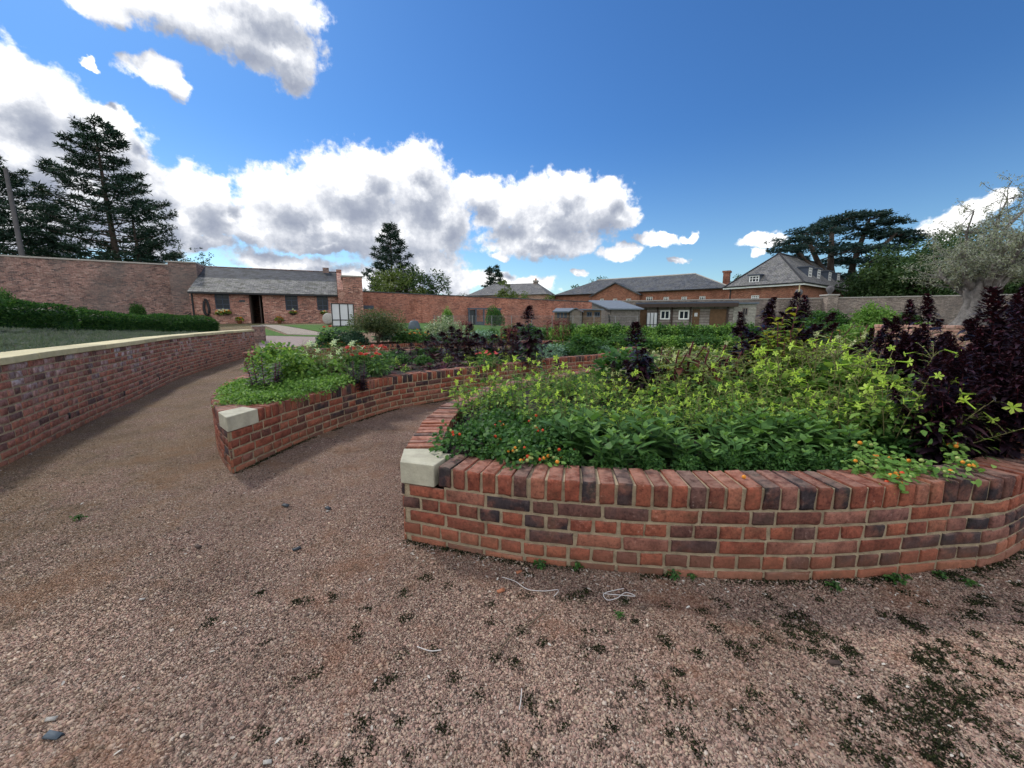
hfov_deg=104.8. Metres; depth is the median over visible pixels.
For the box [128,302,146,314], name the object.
wall shrub
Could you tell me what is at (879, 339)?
amaranth
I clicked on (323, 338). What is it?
zinnia
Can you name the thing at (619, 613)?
weed seedling
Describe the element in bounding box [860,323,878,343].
leafy row shrub
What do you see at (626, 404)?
dark leafy plant
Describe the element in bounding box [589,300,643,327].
workshop shed
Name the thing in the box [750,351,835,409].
flowering tobacco
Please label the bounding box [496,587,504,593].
brick chip
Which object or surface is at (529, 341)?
amaranth
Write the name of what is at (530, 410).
flowering tobacco
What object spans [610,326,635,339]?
leafy row shrub
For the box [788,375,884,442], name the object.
flowering tobacco
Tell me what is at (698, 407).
flowering tobacco
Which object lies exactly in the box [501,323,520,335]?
leafy row shrub
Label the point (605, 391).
dark leafy plant
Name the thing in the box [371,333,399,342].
dusty green plant
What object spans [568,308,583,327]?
summerhouse
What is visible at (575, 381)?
flowering tobacco
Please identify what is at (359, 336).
blue green bush
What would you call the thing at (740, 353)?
joseph coat plant
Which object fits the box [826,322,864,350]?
leafy row shrub
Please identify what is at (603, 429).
dark leafy plant
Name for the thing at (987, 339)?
amaranth
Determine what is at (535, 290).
house
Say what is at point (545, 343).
amaranth
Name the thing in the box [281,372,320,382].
edging plant
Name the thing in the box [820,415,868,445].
dark leafy plant
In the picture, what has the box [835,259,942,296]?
broadleaf tree
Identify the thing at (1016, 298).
amaranth
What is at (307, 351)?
flowering tobacco
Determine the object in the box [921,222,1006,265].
broadleaf tree
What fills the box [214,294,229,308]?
window
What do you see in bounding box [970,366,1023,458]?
amaranth
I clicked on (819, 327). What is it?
amaranth
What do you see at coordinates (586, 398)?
flowering tobacco
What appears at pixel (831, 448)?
lance leaved plant
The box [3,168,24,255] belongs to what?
telegraph pole
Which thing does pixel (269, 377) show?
edging plant
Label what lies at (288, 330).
cobbled path
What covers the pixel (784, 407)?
flowering tobacco
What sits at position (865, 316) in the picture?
wall shrub
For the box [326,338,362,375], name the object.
flowering tobacco
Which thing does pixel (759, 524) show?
raised flower bed
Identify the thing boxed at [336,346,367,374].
zinnia
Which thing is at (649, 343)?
leafy row shrub
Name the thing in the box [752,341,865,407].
flowering tobacco
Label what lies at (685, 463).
dark leafy plant
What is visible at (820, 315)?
wall shrub
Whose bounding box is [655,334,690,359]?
leafy row shrub
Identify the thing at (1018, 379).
amaranth
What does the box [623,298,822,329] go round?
back wall
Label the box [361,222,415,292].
conifer tree
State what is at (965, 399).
flowering tobacco
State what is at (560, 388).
dark leafy plant
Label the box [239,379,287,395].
edging plant
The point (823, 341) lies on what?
leafy row shrub
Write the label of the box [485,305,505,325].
wall shrub
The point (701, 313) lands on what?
log cabin
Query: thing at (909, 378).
flowering tobacco
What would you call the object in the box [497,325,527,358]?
amaranth
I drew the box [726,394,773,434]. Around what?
flowering tobacco
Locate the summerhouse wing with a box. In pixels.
[552,308,573,327]
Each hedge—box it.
[0,298,82,331]
[62,308,220,331]
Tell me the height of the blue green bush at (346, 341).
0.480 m
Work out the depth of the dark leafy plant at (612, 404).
3.87 m
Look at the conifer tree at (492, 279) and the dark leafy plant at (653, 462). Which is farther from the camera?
the conifer tree at (492, 279)
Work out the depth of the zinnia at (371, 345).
6.56 m
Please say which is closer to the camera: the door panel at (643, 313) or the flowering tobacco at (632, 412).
the flowering tobacco at (632, 412)
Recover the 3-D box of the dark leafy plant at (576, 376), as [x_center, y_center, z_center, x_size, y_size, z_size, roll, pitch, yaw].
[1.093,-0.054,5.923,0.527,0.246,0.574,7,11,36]
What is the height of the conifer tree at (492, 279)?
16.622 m
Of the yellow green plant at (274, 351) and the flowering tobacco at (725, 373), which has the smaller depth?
the flowering tobacco at (725, 373)
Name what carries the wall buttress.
on the ground at (182, 403)
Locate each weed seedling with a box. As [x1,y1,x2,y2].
[70,514,87,520]
[532,559,546,569]
[573,561,583,570]
[613,609,624,619]
[664,569,680,580]
[687,573,696,580]
[824,581,843,591]
[883,572,907,584]
[901,573,913,579]
[932,570,948,578]
[958,575,981,586]
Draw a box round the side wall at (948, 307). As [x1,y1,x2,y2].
[837,294,1022,330]
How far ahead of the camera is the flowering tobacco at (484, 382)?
4.02 m
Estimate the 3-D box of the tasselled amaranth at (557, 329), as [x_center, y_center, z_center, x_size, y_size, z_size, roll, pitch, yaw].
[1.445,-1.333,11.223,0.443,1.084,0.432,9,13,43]
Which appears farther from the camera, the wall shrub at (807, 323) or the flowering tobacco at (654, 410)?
the wall shrub at (807, 323)
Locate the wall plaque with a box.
[363,305,373,308]
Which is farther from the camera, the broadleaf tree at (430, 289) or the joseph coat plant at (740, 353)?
the broadleaf tree at (430, 289)
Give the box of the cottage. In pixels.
[187,266,363,323]
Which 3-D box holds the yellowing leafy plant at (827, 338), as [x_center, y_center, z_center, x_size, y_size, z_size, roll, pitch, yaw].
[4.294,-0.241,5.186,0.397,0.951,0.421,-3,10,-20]
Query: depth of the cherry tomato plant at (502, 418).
3.26 m
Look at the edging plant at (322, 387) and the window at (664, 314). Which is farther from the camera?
the window at (664, 314)
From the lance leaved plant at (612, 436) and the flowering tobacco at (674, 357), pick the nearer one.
the lance leaved plant at (612, 436)
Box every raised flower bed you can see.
[210,346,635,472]
[243,340,559,372]
[400,368,1023,580]
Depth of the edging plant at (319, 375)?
5.68 m
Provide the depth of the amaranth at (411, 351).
9.59 m
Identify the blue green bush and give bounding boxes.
[315,328,347,345]
[333,335,356,346]
[342,330,370,343]
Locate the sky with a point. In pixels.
(562, 144)
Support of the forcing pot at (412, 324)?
on the lawn at (476, 327)
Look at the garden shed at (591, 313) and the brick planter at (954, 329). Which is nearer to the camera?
the brick planter at (954, 329)
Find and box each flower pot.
[235,316,243,323]
[274,316,283,323]
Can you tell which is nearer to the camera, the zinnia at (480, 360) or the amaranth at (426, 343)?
the zinnia at (480, 360)
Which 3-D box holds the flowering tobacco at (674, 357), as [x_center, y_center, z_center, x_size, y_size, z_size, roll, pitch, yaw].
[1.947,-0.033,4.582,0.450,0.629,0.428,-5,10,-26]
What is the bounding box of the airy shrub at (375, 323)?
[344,306,409,343]
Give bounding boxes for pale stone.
[44,715,58,721]
[263,759,271,764]
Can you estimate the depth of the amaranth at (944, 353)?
3.09 m
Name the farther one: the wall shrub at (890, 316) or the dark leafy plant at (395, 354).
the wall shrub at (890, 316)
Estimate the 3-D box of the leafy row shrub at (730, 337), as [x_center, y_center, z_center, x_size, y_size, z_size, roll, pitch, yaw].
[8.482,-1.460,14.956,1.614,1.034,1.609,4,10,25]
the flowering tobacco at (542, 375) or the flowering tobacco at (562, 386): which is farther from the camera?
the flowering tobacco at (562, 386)
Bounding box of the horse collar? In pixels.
[202,299,210,316]
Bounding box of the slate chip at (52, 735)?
[41,730,64,739]
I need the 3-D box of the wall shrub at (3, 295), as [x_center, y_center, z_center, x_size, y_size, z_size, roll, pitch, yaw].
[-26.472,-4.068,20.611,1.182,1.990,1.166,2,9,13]
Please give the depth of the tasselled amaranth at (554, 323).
11.35 m
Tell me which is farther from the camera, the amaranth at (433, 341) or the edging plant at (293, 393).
the amaranth at (433, 341)
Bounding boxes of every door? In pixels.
[249,295,264,323]
[572,311,579,327]
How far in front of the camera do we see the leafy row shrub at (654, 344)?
14.42 m
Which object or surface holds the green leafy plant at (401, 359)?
on the raised flower bed at (262, 432)
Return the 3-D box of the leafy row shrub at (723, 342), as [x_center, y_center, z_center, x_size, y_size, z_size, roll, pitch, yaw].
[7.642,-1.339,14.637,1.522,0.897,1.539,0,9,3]
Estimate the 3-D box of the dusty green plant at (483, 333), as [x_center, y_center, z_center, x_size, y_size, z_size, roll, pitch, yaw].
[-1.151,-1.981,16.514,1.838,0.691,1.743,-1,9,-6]
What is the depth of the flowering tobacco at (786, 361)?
4.14 m
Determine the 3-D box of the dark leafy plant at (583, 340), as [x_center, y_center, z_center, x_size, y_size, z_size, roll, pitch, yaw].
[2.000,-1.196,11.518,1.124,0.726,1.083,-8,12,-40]
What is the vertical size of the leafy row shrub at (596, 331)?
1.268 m
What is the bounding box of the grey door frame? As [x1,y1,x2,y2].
[467,308,501,325]
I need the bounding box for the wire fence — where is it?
[434,315,637,328]
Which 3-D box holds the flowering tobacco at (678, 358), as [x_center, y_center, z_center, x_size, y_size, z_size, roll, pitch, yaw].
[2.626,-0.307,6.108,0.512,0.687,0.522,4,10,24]
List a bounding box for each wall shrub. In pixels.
[0,287,17,303]
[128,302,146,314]
[441,307,452,322]
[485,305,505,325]
[798,318,809,330]
[808,308,828,327]
[825,308,849,334]
[847,299,888,327]
[867,303,900,328]
[898,312,922,322]
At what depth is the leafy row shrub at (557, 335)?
18.82 m
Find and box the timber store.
[732,302,758,326]
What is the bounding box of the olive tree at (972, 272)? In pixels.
[897,170,1023,325]
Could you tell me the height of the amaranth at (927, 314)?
1.280 m
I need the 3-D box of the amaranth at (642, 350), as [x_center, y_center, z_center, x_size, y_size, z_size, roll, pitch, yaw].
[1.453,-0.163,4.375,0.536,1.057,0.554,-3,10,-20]
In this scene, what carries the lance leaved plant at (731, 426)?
on the raised flower bed at (759, 524)
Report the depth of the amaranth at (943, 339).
3.48 m
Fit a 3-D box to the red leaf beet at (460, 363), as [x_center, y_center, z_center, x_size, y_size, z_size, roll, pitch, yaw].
[-1.080,-0.396,8.418,0.612,0.200,0.600,6,11,34]
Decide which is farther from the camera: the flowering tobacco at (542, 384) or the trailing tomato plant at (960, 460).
the flowering tobacco at (542, 384)
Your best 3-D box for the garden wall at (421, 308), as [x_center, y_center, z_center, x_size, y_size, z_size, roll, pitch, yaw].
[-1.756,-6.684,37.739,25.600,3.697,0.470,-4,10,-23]
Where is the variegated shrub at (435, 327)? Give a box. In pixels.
[424,314,465,336]
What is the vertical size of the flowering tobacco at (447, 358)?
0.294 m
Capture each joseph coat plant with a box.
[641,350,703,401]
[653,346,672,373]
[654,341,718,395]
[671,351,734,402]
[692,356,752,403]
[693,345,747,394]
[715,351,751,391]
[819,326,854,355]
[842,325,869,354]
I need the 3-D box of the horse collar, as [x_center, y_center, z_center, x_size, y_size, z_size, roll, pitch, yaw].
[-19.629,-4.825,25.334,0.401,1.284,0.170,-4,10,-23]
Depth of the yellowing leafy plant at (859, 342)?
5.05 m
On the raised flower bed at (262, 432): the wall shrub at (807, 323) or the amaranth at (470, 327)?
the amaranth at (470, 327)
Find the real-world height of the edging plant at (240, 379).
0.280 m
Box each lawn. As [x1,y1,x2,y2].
[265,329,317,336]
[283,325,367,331]
[394,323,544,334]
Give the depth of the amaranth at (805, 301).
4.91 m
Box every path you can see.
[259,324,319,333]
[259,334,318,348]
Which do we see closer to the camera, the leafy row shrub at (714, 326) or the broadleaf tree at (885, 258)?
the leafy row shrub at (714, 326)
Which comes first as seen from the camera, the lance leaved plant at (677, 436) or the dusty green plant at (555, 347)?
the lance leaved plant at (677, 436)
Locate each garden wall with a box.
[0,255,173,318]
[363,291,591,326]
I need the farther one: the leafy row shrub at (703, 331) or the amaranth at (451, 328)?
the leafy row shrub at (703, 331)
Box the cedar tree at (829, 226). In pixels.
[764,208,929,281]
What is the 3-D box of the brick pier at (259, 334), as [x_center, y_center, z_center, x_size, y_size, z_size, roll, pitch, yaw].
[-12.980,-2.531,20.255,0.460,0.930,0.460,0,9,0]
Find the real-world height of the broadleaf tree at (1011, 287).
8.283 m
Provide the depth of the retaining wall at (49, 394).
5.70 m
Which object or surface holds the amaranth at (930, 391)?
on the raised flower bed at (759, 524)
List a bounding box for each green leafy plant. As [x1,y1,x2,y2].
[392,353,413,364]
[413,347,426,355]
[424,346,440,353]
[562,347,578,355]
[565,342,584,353]
[584,347,598,354]
[586,346,665,384]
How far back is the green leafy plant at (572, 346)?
10.95 m
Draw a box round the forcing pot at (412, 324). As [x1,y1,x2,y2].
[408,319,419,328]
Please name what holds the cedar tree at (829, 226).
on the ground at (182, 403)
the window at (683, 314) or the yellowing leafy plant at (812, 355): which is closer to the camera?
the yellowing leafy plant at (812, 355)
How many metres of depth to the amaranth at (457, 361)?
7.87 m
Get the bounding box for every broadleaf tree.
[364,263,427,293]
[389,264,451,294]
[494,279,517,297]
[501,291,528,298]
[545,294,558,299]
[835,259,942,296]
[847,230,1009,296]
[916,267,1023,294]
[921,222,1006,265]
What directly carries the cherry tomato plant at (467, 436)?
on the raised flower bed at (759, 524)
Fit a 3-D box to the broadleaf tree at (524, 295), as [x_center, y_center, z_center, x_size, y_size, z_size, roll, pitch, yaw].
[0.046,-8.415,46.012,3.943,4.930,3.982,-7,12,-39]
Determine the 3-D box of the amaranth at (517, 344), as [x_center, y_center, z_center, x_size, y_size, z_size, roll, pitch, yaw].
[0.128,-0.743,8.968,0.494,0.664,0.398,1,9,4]
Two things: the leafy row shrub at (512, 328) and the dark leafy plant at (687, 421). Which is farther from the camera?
the leafy row shrub at (512, 328)
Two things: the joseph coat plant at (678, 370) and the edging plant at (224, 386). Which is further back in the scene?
the edging plant at (224, 386)
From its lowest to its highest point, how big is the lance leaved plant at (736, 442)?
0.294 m
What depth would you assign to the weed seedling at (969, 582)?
2.18 m
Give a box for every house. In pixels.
[466,278,555,299]
[723,252,850,298]
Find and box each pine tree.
[0,156,110,260]
[16,112,202,263]
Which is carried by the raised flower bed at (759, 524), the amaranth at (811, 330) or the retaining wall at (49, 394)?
the amaranth at (811, 330)
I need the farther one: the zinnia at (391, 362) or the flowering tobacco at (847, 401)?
the zinnia at (391, 362)
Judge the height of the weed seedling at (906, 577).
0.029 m
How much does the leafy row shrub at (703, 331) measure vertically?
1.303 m
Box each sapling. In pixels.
[173,246,197,262]
[195,252,213,265]
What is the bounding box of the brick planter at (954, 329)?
[872,324,1012,374]
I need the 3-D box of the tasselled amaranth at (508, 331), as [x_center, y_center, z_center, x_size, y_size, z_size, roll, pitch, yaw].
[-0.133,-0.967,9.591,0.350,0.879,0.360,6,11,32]
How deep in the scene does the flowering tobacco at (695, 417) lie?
3.10 m
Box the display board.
[331,303,353,326]
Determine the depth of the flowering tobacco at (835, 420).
2.89 m
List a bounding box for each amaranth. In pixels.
[390,345,404,355]
[402,343,419,358]
[417,341,435,355]
[423,336,443,356]
[429,361,439,369]
[430,331,453,354]
[437,326,465,355]
[438,343,455,362]
[444,329,469,355]
[452,355,463,367]
[454,324,483,359]
[455,336,474,360]
[459,321,473,356]
[469,333,488,354]
[474,338,493,357]
[483,334,501,357]
[491,328,519,359]
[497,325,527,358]
[499,326,514,357]
[503,342,522,361]
[507,328,519,351]
[507,337,525,361]
[516,305,543,369]
[537,334,552,365]
[546,320,559,346]
[555,318,571,355]
[602,360,622,395]
[620,321,661,404]
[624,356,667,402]
[718,311,763,398]
[729,297,804,395]
[742,320,770,353]
[749,291,810,356]
[752,314,817,394]
[773,311,824,355]
[778,295,839,363]
[836,327,878,370]
[852,325,900,363]
[855,330,903,402]
[872,328,924,425]
[878,343,923,411]
[880,299,952,355]
[880,315,922,364]
[880,333,915,380]
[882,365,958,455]
[884,330,916,392]
[885,293,976,369]
[895,360,966,464]
[896,334,965,381]
[897,348,937,426]
[904,323,954,372]
[904,340,983,422]
[912,353,965,438]
[912,353,991,464]
[916,348,985,441]
[921,333,991,396]
[925,348,1002,463]
[928,329,1007,369]
[940,343,1011,446]
[945,374,988,455]
[946,358,1023,458]
[950,299,1023,440]
[951,323,1023,455]
[956,286,1020,433]
[957,284,1023,355]
[959,328,1002,387]
[967,364,1023,460]
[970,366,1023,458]
[973,352,1023,448]
[991,293,1023,374]
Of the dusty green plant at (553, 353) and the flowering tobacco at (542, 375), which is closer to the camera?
the flowering tobacco at (542, 375)
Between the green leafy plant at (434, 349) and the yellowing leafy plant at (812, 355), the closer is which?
the yellowing leafy plant at (812, 355)
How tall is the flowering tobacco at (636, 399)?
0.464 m
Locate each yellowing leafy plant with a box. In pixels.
[692,348,710,380]
[733,340,763,400]
[739,330,778,400]
[755,315,796,372]
[759,322,803,402]
[761,305,807,356]
[771,342,796,398]
[774,330,815,369]
[791,337,825,383]
[807,333,833,361]
[825,329,846,356]
[850,330,884,353]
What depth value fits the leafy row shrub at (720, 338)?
14.57 m
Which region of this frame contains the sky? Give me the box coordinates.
[0,0,1023,296]
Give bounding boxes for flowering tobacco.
[287,338,316,359]
[289,343,328,373]
[305,340,341,373]
[316,345,351,376]
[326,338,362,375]
[347,340,380,377]
[399,364,412,372]
[441,371,477,420]
[443,354,453,364]
[453,383,492,420]
[460,354,507,414]
[464,354,474,362]
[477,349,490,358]
[485,375,528,416]
[496,355,540,414]
[502,354,511,362]
[516,395,553,423]
[523,374,559,413]
[525,352,567,408]
[531,376,555,402]
[545,389,583,422]
[549,361,590,401]
[549,374,575,400]
[567,369,593,383]
[567,396,611,433]
[573,384,606,410]
[577,376,606,403]
[581,368,614,407]
[592,377,632,412]
[605,365,637,399]
[606,399,633,445]
[621,398,648,431]
[623,380,653,421]
[624,397,680,438]
[631,367,691,410]
[649,345,673,367]
[649,350,676,384]
[655,389,682,429]
[658,393,712,437]
[663,355,702,390]
[664,342,698,376]
[664,367,719,409]
[674,383,726,435]
[680,343,714,372]
[692,344,720,365]
[692,351,729,385]
[693,343,730,373]
[693,362,743,408]
[700,400,741,442]
[705,354,750,392]
[711,357,776,415]
[711,382,762,433]
[719,349,805,409]
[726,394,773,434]
[733,379,803,430]
[748,354,792,390]
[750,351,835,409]
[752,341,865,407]
[752,344,833,395]
[757,396,803,439]
[764,332,874,409]
[767,378,841,431]
[770,338,835,395]
[780,338,899,418]
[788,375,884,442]
[793,339,877,402]
[796,388,837,445]
[809,330,855,361]
[819,394,886,451]
[821,338,903,416]
[830,368,951,455]
[832,330,882,361]
[839,341,957,424]
[844,379,904,449]
[884,370,1023,462]
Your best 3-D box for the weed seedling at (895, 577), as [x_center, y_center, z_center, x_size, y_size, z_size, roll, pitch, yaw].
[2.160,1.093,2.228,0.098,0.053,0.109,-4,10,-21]
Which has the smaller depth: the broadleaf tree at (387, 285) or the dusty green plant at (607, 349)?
the dusty green plant at (607, 349)
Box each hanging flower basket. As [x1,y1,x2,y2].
[214,309,223,315]
[222,309,231,314]
[289,309,298,314]
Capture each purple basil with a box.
[242,357,282,390]
[345,361,368,390]
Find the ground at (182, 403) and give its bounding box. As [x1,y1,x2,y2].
[0,323,1023,767]
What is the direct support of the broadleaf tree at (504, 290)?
on the ground at (182, 403)
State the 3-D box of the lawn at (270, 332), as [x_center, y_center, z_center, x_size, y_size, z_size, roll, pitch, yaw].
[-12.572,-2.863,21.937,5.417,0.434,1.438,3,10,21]
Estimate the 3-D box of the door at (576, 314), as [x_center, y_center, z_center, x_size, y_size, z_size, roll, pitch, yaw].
[5.003,-4.960,30.978,0.625,1.485,0.046,2,9,12]
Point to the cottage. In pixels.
(268, 296)
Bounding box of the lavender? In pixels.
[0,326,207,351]
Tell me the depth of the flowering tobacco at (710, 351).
6.89 m
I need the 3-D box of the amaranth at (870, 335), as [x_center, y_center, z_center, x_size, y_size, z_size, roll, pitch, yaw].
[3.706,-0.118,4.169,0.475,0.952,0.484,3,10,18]
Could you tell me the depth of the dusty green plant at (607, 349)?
11.46 m
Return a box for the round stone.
[322,313,331,323]
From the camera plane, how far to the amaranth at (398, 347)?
9.42 m
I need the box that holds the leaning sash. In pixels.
[646,313,657,328]
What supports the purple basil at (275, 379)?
on the raised flower bed at (262, 432)
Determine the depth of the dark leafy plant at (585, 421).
3.42 m
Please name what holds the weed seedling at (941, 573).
on the ground at (182, 403)
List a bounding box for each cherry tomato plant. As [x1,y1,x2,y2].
[427,418,516,460]
[469,405,540,447]
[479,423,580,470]
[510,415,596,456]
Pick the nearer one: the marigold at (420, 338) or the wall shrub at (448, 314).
the marigold at (420, 338)
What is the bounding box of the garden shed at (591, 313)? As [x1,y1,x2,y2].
[580,309,603,326]
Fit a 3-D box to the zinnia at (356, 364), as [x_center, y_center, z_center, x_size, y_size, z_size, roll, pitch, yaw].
[-2.402,-0.244,6.229,0.518,0.524,0.536,-5,10,-27]
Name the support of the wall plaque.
attached to the garden wall at (421, 308)
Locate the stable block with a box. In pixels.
[555,270,731,300]
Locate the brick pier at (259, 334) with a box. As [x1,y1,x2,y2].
[251,326,265,342]
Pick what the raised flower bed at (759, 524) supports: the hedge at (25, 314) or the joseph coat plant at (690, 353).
the joseph coat plant at (690, 353)
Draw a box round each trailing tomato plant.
[519,448,566,466]
[833,437,981,493]
[940,440,996,475]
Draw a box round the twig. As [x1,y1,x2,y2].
[495,613,543,655]
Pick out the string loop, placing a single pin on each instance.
(618, 594)
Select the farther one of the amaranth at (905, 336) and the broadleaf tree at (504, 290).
the broadleaf tree at (504, 290)
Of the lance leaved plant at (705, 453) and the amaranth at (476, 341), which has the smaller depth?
the lance leaved plant at (705, 453)
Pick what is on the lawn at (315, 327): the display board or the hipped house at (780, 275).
the display board
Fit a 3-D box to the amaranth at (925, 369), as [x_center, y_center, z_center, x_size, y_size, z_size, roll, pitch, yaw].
[2.905,0.224,2.832,0.380,0.719,0.303,6,11,31]
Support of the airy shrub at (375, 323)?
on the raised flower bed at (402, 345)
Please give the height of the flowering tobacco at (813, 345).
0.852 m
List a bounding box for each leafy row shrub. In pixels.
[485,328,499,335]
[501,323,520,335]
[519,323,540,339]
[540,324,555,339]
[545,325,569,341]
[560,322,579,340]
[570,322,598,339]
[584,323,605,340]
[593,322,616,341]
[603,331,640,352]
[604,321,628,340]
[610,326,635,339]
[631,335,660,355]
[642,325,664,338]
[646,336,665,353]
[650,323,673,337]
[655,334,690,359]
[661,323,683,336]
[662,334,700,355]
[671,321,696,337]
[688,332,722,353]
[689,324,706,336]
[693,324,716,337]
[705,336,734,354]
[706,323,727,336]
[714,322,736,335]
[715,336,733,354]
[719,332,744,352]
[720,321,746,334]
[727,337,751,353]
[742,321,767,336]
[797,318,838,349]
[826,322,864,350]
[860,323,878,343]
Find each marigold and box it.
[334,341,346,346]
[392,328,418,343]
[399,331,419,342]
[410,327,427,342]
[416,333,436,345]
[487,333,506,344]
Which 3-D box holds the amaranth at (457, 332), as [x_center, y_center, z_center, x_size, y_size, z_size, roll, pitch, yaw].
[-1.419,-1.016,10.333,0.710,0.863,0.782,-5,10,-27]
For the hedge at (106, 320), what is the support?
on the bank
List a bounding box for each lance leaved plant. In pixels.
[538,404,606,465]
[582,420,654,469]
[602,405,686,464]
[650,425,711,466]
[676,433,727,471]
[692,407,770,452]
[710,430,777,471]
[720,400,810,456]
[755,428,820,470]
[756,408,845,453]
[787,414,868,457]
[814,439,864,468]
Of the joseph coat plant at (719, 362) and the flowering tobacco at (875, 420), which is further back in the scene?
the joseph coat plant at (719, 362)
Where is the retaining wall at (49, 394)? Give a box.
[0,329,254,466]
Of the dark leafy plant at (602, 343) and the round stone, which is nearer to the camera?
the dark leafy plant at (602, 343)
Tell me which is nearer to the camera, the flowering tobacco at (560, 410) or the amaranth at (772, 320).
the flowering tobacco at (560, 410)
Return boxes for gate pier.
[790,289,803,309]
[819,286,839,313]
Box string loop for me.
[603,588,634,600]
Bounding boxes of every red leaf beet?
[394,364,418,369]
[419,363,444,370]
[424,353,441,358]
[435,361,449,367]
[447,361,472,367]
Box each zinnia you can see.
[316,325,341,347]
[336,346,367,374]
[344,351,375,377]
[351,344,390,376]
[362,352,390,377]
[369,344,397,375]
[473,350,495,371]
[476,351,494,359]
[485,351,503,370]
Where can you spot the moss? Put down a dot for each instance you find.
(930, 715)
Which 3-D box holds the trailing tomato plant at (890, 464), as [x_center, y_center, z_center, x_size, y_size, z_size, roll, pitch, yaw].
[2.309,0.492,2.427,0.672,0.214,0.610,0,9,0]
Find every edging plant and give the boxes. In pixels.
[211,389,270,407]
[213,378,255,394]
[213,381,259,399]
[221,375,256,387]
[235,388,291,405]
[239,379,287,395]
[242,373,308,383]
[259,379,320,393]
[260,387,310,401]
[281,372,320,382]
[288,377,336,395]
[292,369,340,380]
[313,375,347,389]
[320,372,359,385]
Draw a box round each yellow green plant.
[240,346,270,376]
[246,340,305,376]
[266,346,318,378]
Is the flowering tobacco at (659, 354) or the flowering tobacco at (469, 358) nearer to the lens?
the flowering tobacco at (659, 354)
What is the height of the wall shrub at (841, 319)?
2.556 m
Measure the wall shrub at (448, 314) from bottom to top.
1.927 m
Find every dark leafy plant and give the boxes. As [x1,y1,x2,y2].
[390,348,407,357]
[412,354,434,365]
[476,443,507,459]
[480,392,527,411]
[507,448,540,462]
[542,400,589,415]
[546,407,598,435]
[550,381,578,395]
[553,448,586,469]
[564,331,601,353]
[568,372,592,383]
[570,379,592,397]
[580,383,622,399]
[587,410,635,435]
[589,337,610,349]
[591,450,628,469]
[597,399,656,416]
[608,382,634,397]
[608,402,658,420]
[633,448,667,471]
[645,393,683,409]
[669,452,706,471]
[670,406,725,435]
[706,446,750,471]
[729,411,794,432]
[734,442,774,470]
[761,450,802,470]
[795,447,838,471]
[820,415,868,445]
[825,449,863,469]
[836,417,891,444]
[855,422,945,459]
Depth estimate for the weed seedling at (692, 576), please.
2.23 m
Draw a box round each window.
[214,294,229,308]
[285,295,297,309]
[317,296,328,309]
[660,310,669,318]
[678,310,689,318]
[742,308,747,314]
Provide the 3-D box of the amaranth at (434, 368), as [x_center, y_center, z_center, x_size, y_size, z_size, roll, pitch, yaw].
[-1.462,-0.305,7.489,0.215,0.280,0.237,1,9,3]
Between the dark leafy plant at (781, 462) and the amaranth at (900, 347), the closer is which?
the dark leafy plant at (781, 462)
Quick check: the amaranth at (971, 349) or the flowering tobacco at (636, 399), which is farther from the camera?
the flowering tobacco at (636, 399)
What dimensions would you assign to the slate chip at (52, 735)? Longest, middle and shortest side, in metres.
0.061 x 0.028 x 0.011 m
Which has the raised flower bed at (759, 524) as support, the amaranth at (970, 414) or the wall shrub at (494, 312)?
the amaranth at (970, 414)
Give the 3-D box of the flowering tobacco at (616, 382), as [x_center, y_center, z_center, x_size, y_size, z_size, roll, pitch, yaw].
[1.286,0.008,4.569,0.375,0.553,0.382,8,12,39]
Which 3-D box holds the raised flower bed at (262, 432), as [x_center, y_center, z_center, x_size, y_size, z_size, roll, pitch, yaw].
[-1.266,-0.442,10.502,5.922,0.681,12.672,7,11,36]
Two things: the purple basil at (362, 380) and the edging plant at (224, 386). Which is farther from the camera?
the purple basil at (362, 380)
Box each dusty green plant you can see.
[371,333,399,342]
[423,332,448,342]
[463,328,499,344]
[543,343,570,355]
[544,351,562,357]
[597,345,610,352]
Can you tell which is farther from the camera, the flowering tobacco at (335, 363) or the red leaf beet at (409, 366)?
the red leaf beet at (409, 366)
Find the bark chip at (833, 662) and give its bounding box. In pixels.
[827,659,841,664]
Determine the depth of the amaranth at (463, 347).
9.93 m
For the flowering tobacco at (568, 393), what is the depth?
4.09 m
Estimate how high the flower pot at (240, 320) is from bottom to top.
0.480 m
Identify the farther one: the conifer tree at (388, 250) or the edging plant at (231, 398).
the conifer tree at (388, 250)
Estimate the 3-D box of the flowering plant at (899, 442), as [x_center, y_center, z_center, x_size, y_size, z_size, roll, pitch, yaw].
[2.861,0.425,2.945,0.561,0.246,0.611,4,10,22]
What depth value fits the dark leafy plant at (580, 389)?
4.96 m
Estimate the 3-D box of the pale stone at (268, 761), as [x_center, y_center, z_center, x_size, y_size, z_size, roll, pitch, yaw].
[-0.809,1.250,1.305,0.029,0.006,0.013,3,14,-13]
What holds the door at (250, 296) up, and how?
in the cottage
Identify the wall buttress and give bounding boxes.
[165,261,204,315]
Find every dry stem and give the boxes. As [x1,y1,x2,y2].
[417,646,440,651]
[502,577,558,595]
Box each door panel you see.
[639,310,646,328]
[692,309,699,326]
[709,309,726,327]
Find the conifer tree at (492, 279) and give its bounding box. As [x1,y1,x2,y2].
[480,264,503,287]
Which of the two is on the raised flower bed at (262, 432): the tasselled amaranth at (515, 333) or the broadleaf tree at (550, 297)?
the tasselled amaranth at (515, 333)
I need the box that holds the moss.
[178,399,1023,767]
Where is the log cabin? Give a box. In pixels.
[636,301,738,328]

